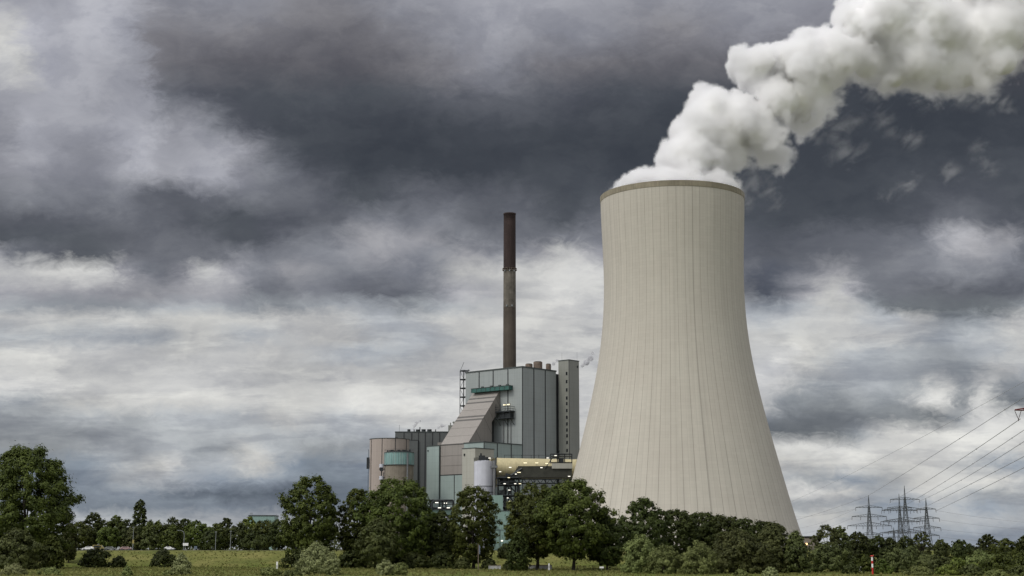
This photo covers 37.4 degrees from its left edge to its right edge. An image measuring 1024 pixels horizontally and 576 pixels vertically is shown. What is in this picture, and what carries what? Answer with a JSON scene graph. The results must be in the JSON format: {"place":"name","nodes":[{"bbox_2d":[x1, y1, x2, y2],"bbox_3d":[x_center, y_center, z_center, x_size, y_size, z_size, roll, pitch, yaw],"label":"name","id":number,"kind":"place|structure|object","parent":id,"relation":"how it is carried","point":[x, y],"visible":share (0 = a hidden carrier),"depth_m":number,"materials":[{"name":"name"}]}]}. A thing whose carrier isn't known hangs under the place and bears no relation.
{"place":"outdoors","nodes":[
{"label":"outdoors","id":0,"kind":"place"},
{"bbox_2d":[0,549,1021,575],"bbox_3d":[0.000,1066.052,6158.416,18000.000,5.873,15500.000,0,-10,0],"label":"ground","id":1,"kind":"structure","parent":0,"point":[244,559],"depth_m":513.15,"materials":[{"name":"green plant"}]},
{"bbox_2d":[0,563,27,575],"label":"willow bush","id":2,"kind":"object","parent":1,"relation":"on","point":[15,568],"visible":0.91,"depth_m":346.77,"materials":[{"name":"green plant"}]},
{"bbox_2d":[0,527,50,569],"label":"willow tree","id":3,"kind":"object","parent":1,"relation":"on","point":[26,558],"visible":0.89,"depth_m":442.20,"materials":[{"name":"green plant"}]},
{"bbox_2d":[0,440,85,561],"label":"poplar tree","id":4,"kind":"object","parent":1,"relation":"on","point":[50,482],"visible":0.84,"depth_m":466.39,"materials":[{"name":"green plant"}]},
{"bbox_2d":[39,534,65,568],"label":"shrub","id":5,"kind":"object","parent":1,"relation":"on","point":[56,558],"visible":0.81,"depth_m":453.83,"materials":[{"name":"green plant"}]},
{"bbox_2d":[61,523,78,562],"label":"poplar tree","id":6,"kind":"object","parent":1,"relation":"on","point":[70,555],"visible":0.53,"depth_m":511.39,"materials":[{"name":"green plant"}]},
{"bbox_2d":[74,520,95,549],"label":"woodland tree","id":7,"kind":"object","parent":1,"relation":"on","point":[84,537],"visible":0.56,"depth_m":615.39,"materials":[{"name":"green plant"}]},
{"bbox_2d":[77,546,111,567],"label":"shrub","id":8,"kind":"object","parent":1,"relation":"on","point":[96,555],"visible":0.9,"depth_m":485.48,"materials":[{"name":"green plant"}]},
{"bbox_2d":[82,512,107,545],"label":"woodland tree","id":9,"kind":"object","parent":1,"relation":"on","point":[98,524],"visible":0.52,"depth_m":630.41,"materials":[{"name":"green plant"}]},
{"bbox_2d":[96,526,125,549],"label":"woodland tree","id":10,"kind":"object","parent":1,"relation":"on","point":[108,534],"visible":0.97,"depth_m":611.87,"materials":[{"name":"green plant"}]},
{"bbox_2d":[106,515,123,549],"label":"woodland tree","id":11,"kind":"object","parent":1,"relation":"on","point":[115,521],"visible":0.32,"depth_m":645.87,"materials":[{"name":"green plant"}]},
{"bbox_2d":[109,555,126,567],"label":"shrub","id":12,"kind":"object","parent":1,"relation":"on","point":[118,561],"visible":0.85,"depth_m":484.81,"materials":[{"name":"green plant"}]},
{"bbox_2d":[116,519,139,549],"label":"woodland tree","id":13,"kind":"object","parent":1,"relation":"on","point":[124,528],"visible":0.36,"depth_m":640.45,"materials":[{"name":"green plant"}]},
{"bbox_2d":[119,525,144,549],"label":"woodland tree","id":14,"kind":"object","parent":1,"relation":"on","point":[136,537],"visible":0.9,"depth_m":612.06,"materials":[{"name":"green plant"}]},
{"bbox_2d":[131,499,147,540],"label":"woodland tree","id":15,"kind":"object","parent":1,"relation":"on","point":[140,509],"visible":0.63,"depth_m":681.15,"materials":[{"name":"green plant"}]},
{"bbox_2d":[138,527,162,549],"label":"woodland tree","id":16,"kind":"object","parent":1,"relation":"on","point":[146,540],"visible":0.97,"depth_m":611.91,"materials":[{"name":"green plant"}]},
{"bbox_2d":[140,519,164,548],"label":"woodland tree","id":17,"kind":"object","parent":1,"relation":"on","point":[157,526],"visible":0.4,"depth_m":644.64,"materials":[{"name":"green plant"}]},
{"bbox_2d":[149,548,176,567],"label":"shrub","id":18,"kind":"object","parent":1,"relation":"on","point":[164,557],"visible":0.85,"depth_m":490.23,"materials":[{"name":"green plant"}]},
{"bbox_2d":[159,516,183,546],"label":"woodland tree","id":19,"kind":"object","parent":1,"relation":"on","point":[173,520],"visible":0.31,"depth_m":650.31,"materials":[{"name":"green plant"}]},
{"bbox_2d":[156,523,187,549],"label":"woodland tree","id":20,"kind":"object","parent":1,"relation":"on","point":[176,544],"visible":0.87,"depth_m":610.22,"materials":[{"name":"green plant"}]},
{"bbox_2d":[170,552,191,574],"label":"willow bush","id":21,"kind":"object","parent":1,"relation":"on","point":[180,565],"visible":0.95,"depth_m":360.87,"materials":[{"name":"green plant"}]},
{"bbox_2d":[183,520,212,549],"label":"woodland tree","id":22,"kind":"object","parent":1,"relation":"on","point":[191,531],"visible":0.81,"depth_m":628.41,"materials":[{"name":"green plant"}]},
{"bbox_2d":[197,529,227,549],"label":"woodland tree","id":23,"kind":"object","parent":1,"relation":"on","point":[209,535],"visible":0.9,"depth_m":607.49,"materials":[{"name":"green plant"}]},
{"bbox_2d":[210,523,229,545],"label":"woodland tree","id":24,"kind":"object","parent":1,"relation":"on","point":[217,526],"visible":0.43,"depth_m":635.11,"materials":[{"name":"green plant"}]},
{"bbox_2d":[226,521,251,549],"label":"woodland tree","id":25,"kind":"object","parent":1,"relation":"on","point":[239,530],"visible":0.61,"depth_m":619.31,"materials":[{"name":"green plant"}]},
{"bbox_2d":[235,529,273,549],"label":"woodland tree","id":26,"kind":"object","parent":1,"relation":"on","point":[262,540],"visible":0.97,"depth_m":606.52,"materials":[{"name":"green plant"}]},
{"bbox_2d":[251,519,272,546],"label":"woodland tree","id":27,"kind":"object","parent":1,"relation":"on","point":[259,524],"visible":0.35,"depth_m":634.42,"materials":[{"name":"green plant"}]},
{"bbox_2d":[248,513,278,549],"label":"distant shed","id":28,"kind":"structure","parent":1,"relation":"on","point":[256,518],"depth_m":1186.52,"materials":[{"name":"teal metal"}]},
{"bbox_2d":[260,565,282,575],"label":"willow bush","id":29,"kind":"object","parent":1,"relation":"on","point":[271,571],"visible":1,"depth_m":342.71,"materials":[{"name":"green plant"}]},
{"bbox_2d":[267,519,287,549],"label":"woodland tree","id":30,"kind":"object","parent":1,"relation":"on","point":[273,527],"visible":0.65,"depth_m":629.04,"materials":[{"name":"green plant"}]},
{"bbox_2d":[279,547,315,567],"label":"shrub","id":31,"kind":"object","parent":1,"relation":"on","point":[294,558],"visible":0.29,"depth_m":474.78,"materials":[{"name":"green plant"}]},
{"bbox_2d":[275,475,343,553],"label":"poplar tree","id":32,"kind":"object","parent":1,"relation":"on","point":[325,527],"visible":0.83,"depth_m":482.34,"materials":[{"name":"green plant"}]},
{"bbox_2d":[292,540,333,574],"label":"willow bush","id":33,"kind":"object","parent":1,"relation":"on","point":[319,552],"visible":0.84,"depth_m":354.27,"materials":[{"name":"green plant"}]},
{"bbox_2d":[323,551,340,574],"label":"willow bush","id":34,"kind":"object","parent":1,"relation":"on","point":[329,568],"visible":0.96,"depth_m":349.36,"materials":[{"name":"green plant"}]},
{"bbox_2d":[338,549,367,567],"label":"shrub","id":35,"kind":"object","parent":1,"relation":"on","point":[349,558],"visible":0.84,"depth_m":474.39,"materials":[{"name":"green plant"}]},
{"bbox_2d":[337,487,371,560],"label":"poplar tree","id":36,"kind":"object","parent":1,"relation":"on","point":[354,530],"visible":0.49,"depth_m":488.36,"materials":[{"name":"green plant"}]},
{"bbox_2d":[349,517,403,565],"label":"willow tree","id":37,"kind":"object","parent":1,"relation":"on","point":[372,547],"visible":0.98,"depth_m":458.90,"materials":[{"name":"green plant"}]},
{"bbox_2d":[375,559,394,575],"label":"willow bush","id":38,"kind":"object","parent":1,"relation":"on","point":[387,568],"visible":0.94,"depth_m":345.00,"materials":[{"name":"green plant"}]},
{"bbox_2d":[366,437,409,532],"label":"ash silo","id":39,"kind":"object","parent":1,"relation":"on","point":[375,457],"visible":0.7,"depth_m":849.20,"materials":[{"name":"metal"}]},
{"bbox_2d":[351,476,436,562],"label":"broadleaf tree","id":40,"kind":"object","parent":1,"relation":"on","point":[414,536],"visible":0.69,"depth_m":474.93,"materials":[{"name":"green plant"}]},
{"bbox_2d":[379,449,413,548],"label":"fly ash silo","id":41,"kind":"object","parent":1,"relation":"on","point":[397,464],"visible":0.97,"depth_m":824.82,"materials":[{"name":"metal"}]},
{"bbox_2d":[391,562,408,575],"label":"willow bush","id":42,"kind":"object","parent":1,"relation":"on","point":[398,567],"visible":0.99,"depth_m":343.26,"materials":[{"name":"green plant"}]},
{"bbox_2d":[398,551,434,568],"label":"shrub","id":43,"kind":"object","parent":1,"relation":"on","point":[419,560],"visible":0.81,"depth_m":467.31,"materials":[{"name":"green plant"}]},
{"bbox_2d":[395,421,454,521],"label":"turbine hall","id":44,"kind":"structure","parent":1,"relation":"on","point":[420,441],"depth_m":897.15,"materials":[{"name":"metal"}]},
{"bbox_2d":[426,445,440,524],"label":"teal annex","id":45,"kind":"object","parent":1,"relation":"on","point":[433,471],"visible":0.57,"depth_m":852.41,"materials":[{"name":"metal"}]},
{"bbox_2d":[430,499,453,540],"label":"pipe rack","id":46,"kind":"object","parent":1,"relation":"on","point":[448,510],"visible":0.27,"depth_m":758.54,"materials":[{"name":"metal"}]},
{"bbox_2d":[428,552,457,568],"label":"shrub","id":47,"kind":"object","parent":1,"relation":"on","point":[440,560],"visible":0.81,"depth_m":467.94,"materials":[{"name":"green plant"}]},
{"bbox_2d":[421,510,466,562],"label":"dense tree","id":48,"kind":"object","parent":1,"relation":"on","point":[442,537],"visible":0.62,"depth_m":477.63,"materials":[{"name":"green plant"}]},
{"bbox_2d":[452,557,470,568],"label":"shrub","id":49,"kind":"object","parent":1,"relation":"on","point":[461,562],"visible":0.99,"depth_m":457.37,"materials":[{"name":"green plant"}]},
{"bbox_2d":[440,391,499,529],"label":"coal bunker gallery","id":50,"kind":"object","parent":1,"relation":"on","point":[475,419],"visible":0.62,"depth_m":850.09,"materials":[{"name":"metal"}]},
{"bbox_2d":[447,484,502,568],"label":"poplar tree","id":51,"kind":"object","parent":1,"relation":"on","point":[473,532],"visible":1,"depth_m":465.63,"materials":[{"name":"green plant"}]},
{"bbox_2d":[462,447,493,538],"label":"beige annex","id":52,"kind":"object","parent":1,"relation":"on","point":[469,455],"visible":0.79,"depth_m":812.85,"materials":[{"name":"metal"}]},
{"bbox_2d":[474,453,496,547],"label":"storage tank","id":53,"kind":"object","parent":1,"relation":"on","point":[485,472],"visible":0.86,"depth_m":781.04,"materials":[{"name":"grey metal"}]},
{"bbox_2d":[464,441,522,514],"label":"annex","id":54,"kind":"object","parent":1,"relation":"on","point":[508,450],"visible":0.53,"depth_m":834.16,"materials":[{"name":"metal"}]},
{"bbox_2d":[490,495,510,549],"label":"green workshop","id":55,"kind":"structure","parent":1,"relation":"on","point":[501,515],"depth_m":763.16,"materials":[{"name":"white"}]},
{"bbox_2d":[3,526,1011,549],"bbox_3d":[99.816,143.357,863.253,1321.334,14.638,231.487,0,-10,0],"label":"distant woods","id":56,"kind":"object","parent":1,"relation":"on","point":[335,541],"visible":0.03,"depth_m":782.52,"materials":[{"name":"green plant"}]},
{"bbox_2d":[460,361,558,530],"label":"boiler house","id":57,"kind":"structure","parent":1,"relation":"on","point":[527,416],"depth_m":860.88,"materials":[{"name":"metal"}]},
{"bbox_2d":[502,212,516,367],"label":"chimney","id":58,"kind":"object","parent":1,"relation":"on","point":[509,269],"visible":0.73,"depth_m":1334.77,"materials":[{"name":"concrete"}]},
{"bbox_2d":[503,528,531,570],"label":"broadleaf tree","id":59,"kind":"object","parent":1,"relation":"on","point":[520,558],"visible":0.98,"depth_m":426.10,"materials":[{"name":"green plant"}]},
{"bbox_2d":[503,479,564,569],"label":"broadleaf tree","id":60,"kind":"object","parent":1,"relation":"on","point":[524,504],"visible":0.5,"depth_m":436.67,"materials":[{"name":"green plant"}]},
{"bbox_2d":[496,450,571,513],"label":"pipe trestle","id":61,"kind":"object","parent":1,"relation":"on","point":[560,469],"visible":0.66,"depth_m":780.99,"materials":[{"name":"metal"}]},
{"bbox_2d":[558,359,579,485],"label":"stair tower","id":62,"kind":"structure","parent":1,"relation":"on","point":[568,386],"depth_m":871.37,"materials":[{"name":"grey metal"}]},
{"bbox_2d":[531,477,619,570],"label":"broadleaf tree","id":63,"kind":"object","parent":1,"relation":"on","point":[582,528],"visible":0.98,"depth_m":428.89,"materials":[{"name":"green plant"}]},
{"bbox_2d":[585,514,632,569],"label":"broadleaf tree","id":64,"kind":"object","parent":1,"relation":"on","point":[612,551],"visible":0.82,"depth_m":433.21,"materials":[{"name":"green plant"}]},
{"bbox_2d":[619,534,657,572],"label":"willow tree","id":65,"kind":"object","parent":1,"relation":"on","point":[640,551],"visible":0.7,"depth_m":366.44,"materials":[{"name":"green plant"}]},
{"bbox_2d":[617,496,671,566],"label":"broadleaf tree","id":66,"kind":"object","parent":1,"relation":"on","point":[641,507],"visible":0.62,"depth_m":490.73,"materials":[{"name":"green plant"}]},
{"bbox_2d":[641,544,681,573],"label":"bush","id":67,"kind":"object","parent":1,"relation":"on","point":[663,563],"visible":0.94,"depth_m":358.83,"materials":[{"name":"green plant"}]},
{"bbox_2d":[660,508,700,565],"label":"broadleaf tree","id":68,"kind":"object","parent":1,"relation":"on","point":[687,523],"visible":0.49,"depth_m":505.07,"materials":[{"name":"green plant"}]},
{"bbox_2d":[570,180,801,549],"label":"cooling tower","id":69,"kind":"structure","parent":1,"relation":"on","point":[676,418],"depth_m":703.19,"materials":[{"name":"concrete"}]},
{"bbox_2d":[490,457,576,486],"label":"flue gas pipe","id":70,"kind":"object","parent":69,"relation":"attached to","point":[503,465],"visible":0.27,"depth_m":791.22,"materials":[{"name":"metal"}]},
{"bbox_2d":[676,511,721,555],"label":"broadleaf tree","id":71,"kind":"object","parent":1,"relation":"on","point":[704,528],"visible":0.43,"depth_m":514.48,"materials":[{"name":"green plant"}]},
{"bbox_2d":[679,540,720,574],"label":"bush","id":72,"kind":"object","parent":1,"relation":"on","point":[701,564],"visible":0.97,"depth_m":354.19,"materials":[{"name":"green plant"}]},
{"bbox_2d":[700,513,743,559],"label":"broadleaf tree","id":73,"kind":"object","parent":1,"relation":"on","point":[723,521],"visible":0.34,"depth_m":514.51,"materials":[{"name":"green plant"}]},
{"bbox_2d":[703,526,768,573],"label":"willow tree","id":74,"kind":"object","parent":1,"relation":"on","point":[729,547],"visible":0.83,"depth_m":362.75,"materials":[{"name":"green plant"}]},
{"bbox_2d":[726,517,764,561],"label":"broadleaf tree","id":75,"kind":"object","parent":1,"relation":"on","point":[749,527],"visible":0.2,"depth_m":512.82,"materials":[{"name":"green plant"}]},
{"bbox_2d":[751,521,800,572],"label":"willow tree","id":76,"kind":"object","parent":1,"relation":"on","point":[775,541],"visible":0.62,"depth_m":371.18,"materials":[{"name":"green plant"}]},
{"bbox_2d":[778,530,813,572],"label":"willow tree","id":77,"kind":"object","parent":1,"relation":"on","point":[798,541],"visible":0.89,"depth_m":368.48,"materials":[{"name":"green plant"}]},
{"bbox_2d":[808,524,842,561],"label":"poplar tree","id":78,"kind":"object","parent":1,"relation":"on","point":[831,532],"visible":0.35,"depth_m":433.30,"materials":[{"name":"green plant"}]},
{"bbox_2d":[809,541,858,572],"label":"willow tree","id":79,"kind":"object","parent":1,"relation":"on","point":[825,559],"visible":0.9,"depth_m":391.20,"materials":[{"name":"green plant"}]},
{"bbox_2d":[827,525,851,561],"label":"poplar tree","id":80,"kind":"object","parent":1,"relation":"on","point":[845,542],"visible":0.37,"depth_m":438.63,"materials":[{"name":"green plant"}]},
{"bbox_2d":[841,561,865,573],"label":"scrub bush","id":81,"kind":"object","parent":1,"relation":"on","point":[851,567],"visible":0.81,"depth_m":364.62,"materials":[{"name":"green plant"}]},
{"bbox_2d":[848,531,874,563],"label":"broadleaf tree","id":82,"kind":"object","parent":1,"relation":"on","point":[860,546],"visible":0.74,"depth_m":490.50,"materials":[{"name":"green plant"}]},
{"bbox_2d":[856,554,874,571],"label":"scrub bush","id":83,"kind":"object","parent":1,"relation":"on","point":[862,562],"visible":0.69,"depth_m":402.69,"materials":[{"name":"green plant"}]},
{"bbox_2d":[847,496,891,538],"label":"lattice pylon","id":84,"kind":"object","parent":1,"relation":"on","point":[868,517],"visible":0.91,"depth_m":1235.71,"materials":[{"name":"metal"}]},
{"bbox_2d":[868,535,889,562],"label":"broadleaf tree","id":85,"kind":"object","parent":1,"relation":"on","point":[877,541],"visible":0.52,"depth_m":496.71,"materials":[{"name":"green plant"}]},
{"bbox_2d":[869,559,893,573],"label":"scrub bush","id":86,"kind":"object","parent":1,"relation":"on","point":[882,564],"visible":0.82,"depth_m":370.41,"materials":[{"name":"green plant"}]},
{"bbox_2d":[880,500,918,544],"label":"lattice pylon","id":87,"kind":"object","parent":1,"relation":"on","point":[899,516],"visible":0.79,"depth_m":1374.13,"materials":[{"name":"metal"}]},
{"bbox_2d":[884,486,924,542],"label":"lattice pylon","id":88,"kind":"object","parent":1,"relation":"on","point":[905,506],"visible":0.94,"depth_m":1286.02,"materials":[{"name":"metal"}]},
{"bbox_2d":[876,544,934,572],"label":"scrub bush","id":89,"kind":"object","parent":1,"relation":"on","point":[897,558],"visible":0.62,"depth_m":386.21,"materials":[{"name":"green plant"}]},
{"bbox_2d":[892,535,925,554],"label":"broadleaf tree","id":90,"kind":"object","parent":1,"relation":"on","point":[901,542],"visible":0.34,"depth_m":491.81,"materials":[{"name":"green plant"}]},
{"bbox_2d":[901,564,936,575],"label":"scrub bush","id":91,"kind":"object","parent":1,"relation":"on","point":[922,569],"visible":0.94,"depth_m":344.32,"materials":[{"name":"green plant"}]},
{"bbox_2d":[912,531,933,556],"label":"tree","id":92,"kind":"object","parent":1,"relation":"on","point":[920,546],"visible":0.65,"depth_m":462.64,"materials":[{"name":"green plant"}]},
{"bbox_2d":[913,500,940,546],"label":"lattice pylon","id":93,"kind":"object","parent":1,"relation":"on","point":[927,519],"visible":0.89,"depth_m":1235.09,"materials":[{"name":"metal"}]},
{"bbox_2d":[912,553,959,572],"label":"scrub bush","id":94,"kind":"object","parent":1,"relation":"on","point":[933,561],"visible":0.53,"depth_m":371.90,"materials":[{"name":"green plant"}]},
{"bbox_2d":[933,539,950,558],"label":"broadleaf tree","id":95,"kind":"object","parent":1,"relation":"on","point":[941,547],"visible":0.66,"depth_m":471.63,"materials":[{"name":"green plant"}]},
{"bbox_2d":[934,564,961,574],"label":"scrub bush","id":96,"kind":"object","parent":1,"relation":"on","point":[945,568],"visible":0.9,"depth_m":348.86,"materials":[{"name":"green plant"}]},
{"bbox_2d":[949,539,975,563],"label":"broadleaf tree","id":97,"kind":"object","parent":1,"relation":"on","point":[958,548],"visible":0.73,"depth_m":490.56,"materials":[{"name":"green plant"}]},
{"bbox_2d":[950,555,978,569],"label":"scrub bush","id":98,"kind":"object","parent":1,"relation":"on","point":[958,562],"visible":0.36,"depth_m":375.97,"materials":[{"name":"green plant"}]},
{"bbox_2d":[958,563,984,575],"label":"scrub bush","id":99,"kind":"object","parent":1,"relation":"on","point":[969,570],"visible":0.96,"depth_m":344.66,"materials":[{"name":"green plant"}]},
{"bbox_2d":[965,548,993,571],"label":"scrub bush","id":100,"kind":"object","parent":1,"relation":"on","point":[980,557],"visible":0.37,"depth_m":384.39,"materials":[{"name":"green plant"}]},
{"bbox_2d":[974,534,998,556],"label":"broadleaf tree","id":101,"kind":"object","parent":1,"relation":"on","point":[987,539],"visible":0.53,"depth_m":511.63,"materials":[{"name":"green plant"}]},
{"bbox_2d":[978,552,1022,572],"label":"scrub bush","id":102,"kind":"object","parent":1,"relation":"on","point":[1003,562],"visible":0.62,"depth_m":373.31,"materials":[{"name":"green plant"}]},
{"bbox_2d":[985,538,1020,562],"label":"broadleaf tree","id":103,"kind":"object","parent":1,"relation":"on","point":[1006,544],"visible":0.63,"depth_m":491.54,"materials":[{"name":"green plant"}]},
{"bbox_2d":[0,0,1023,548],"label":"sky","id":104,"kind":"structure","parent":0,"point":[246,245],"materials":[{"name":"grey"}]},
{"bbox_2d":[638,0,1023,185],"bbox_3d":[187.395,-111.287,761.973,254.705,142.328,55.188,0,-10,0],"label":"steam plume","id":105,"kind":"object","parent":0,"point":[941,45],"visible":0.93,"depth_m":749.30,"materials":[{"name":"white"}]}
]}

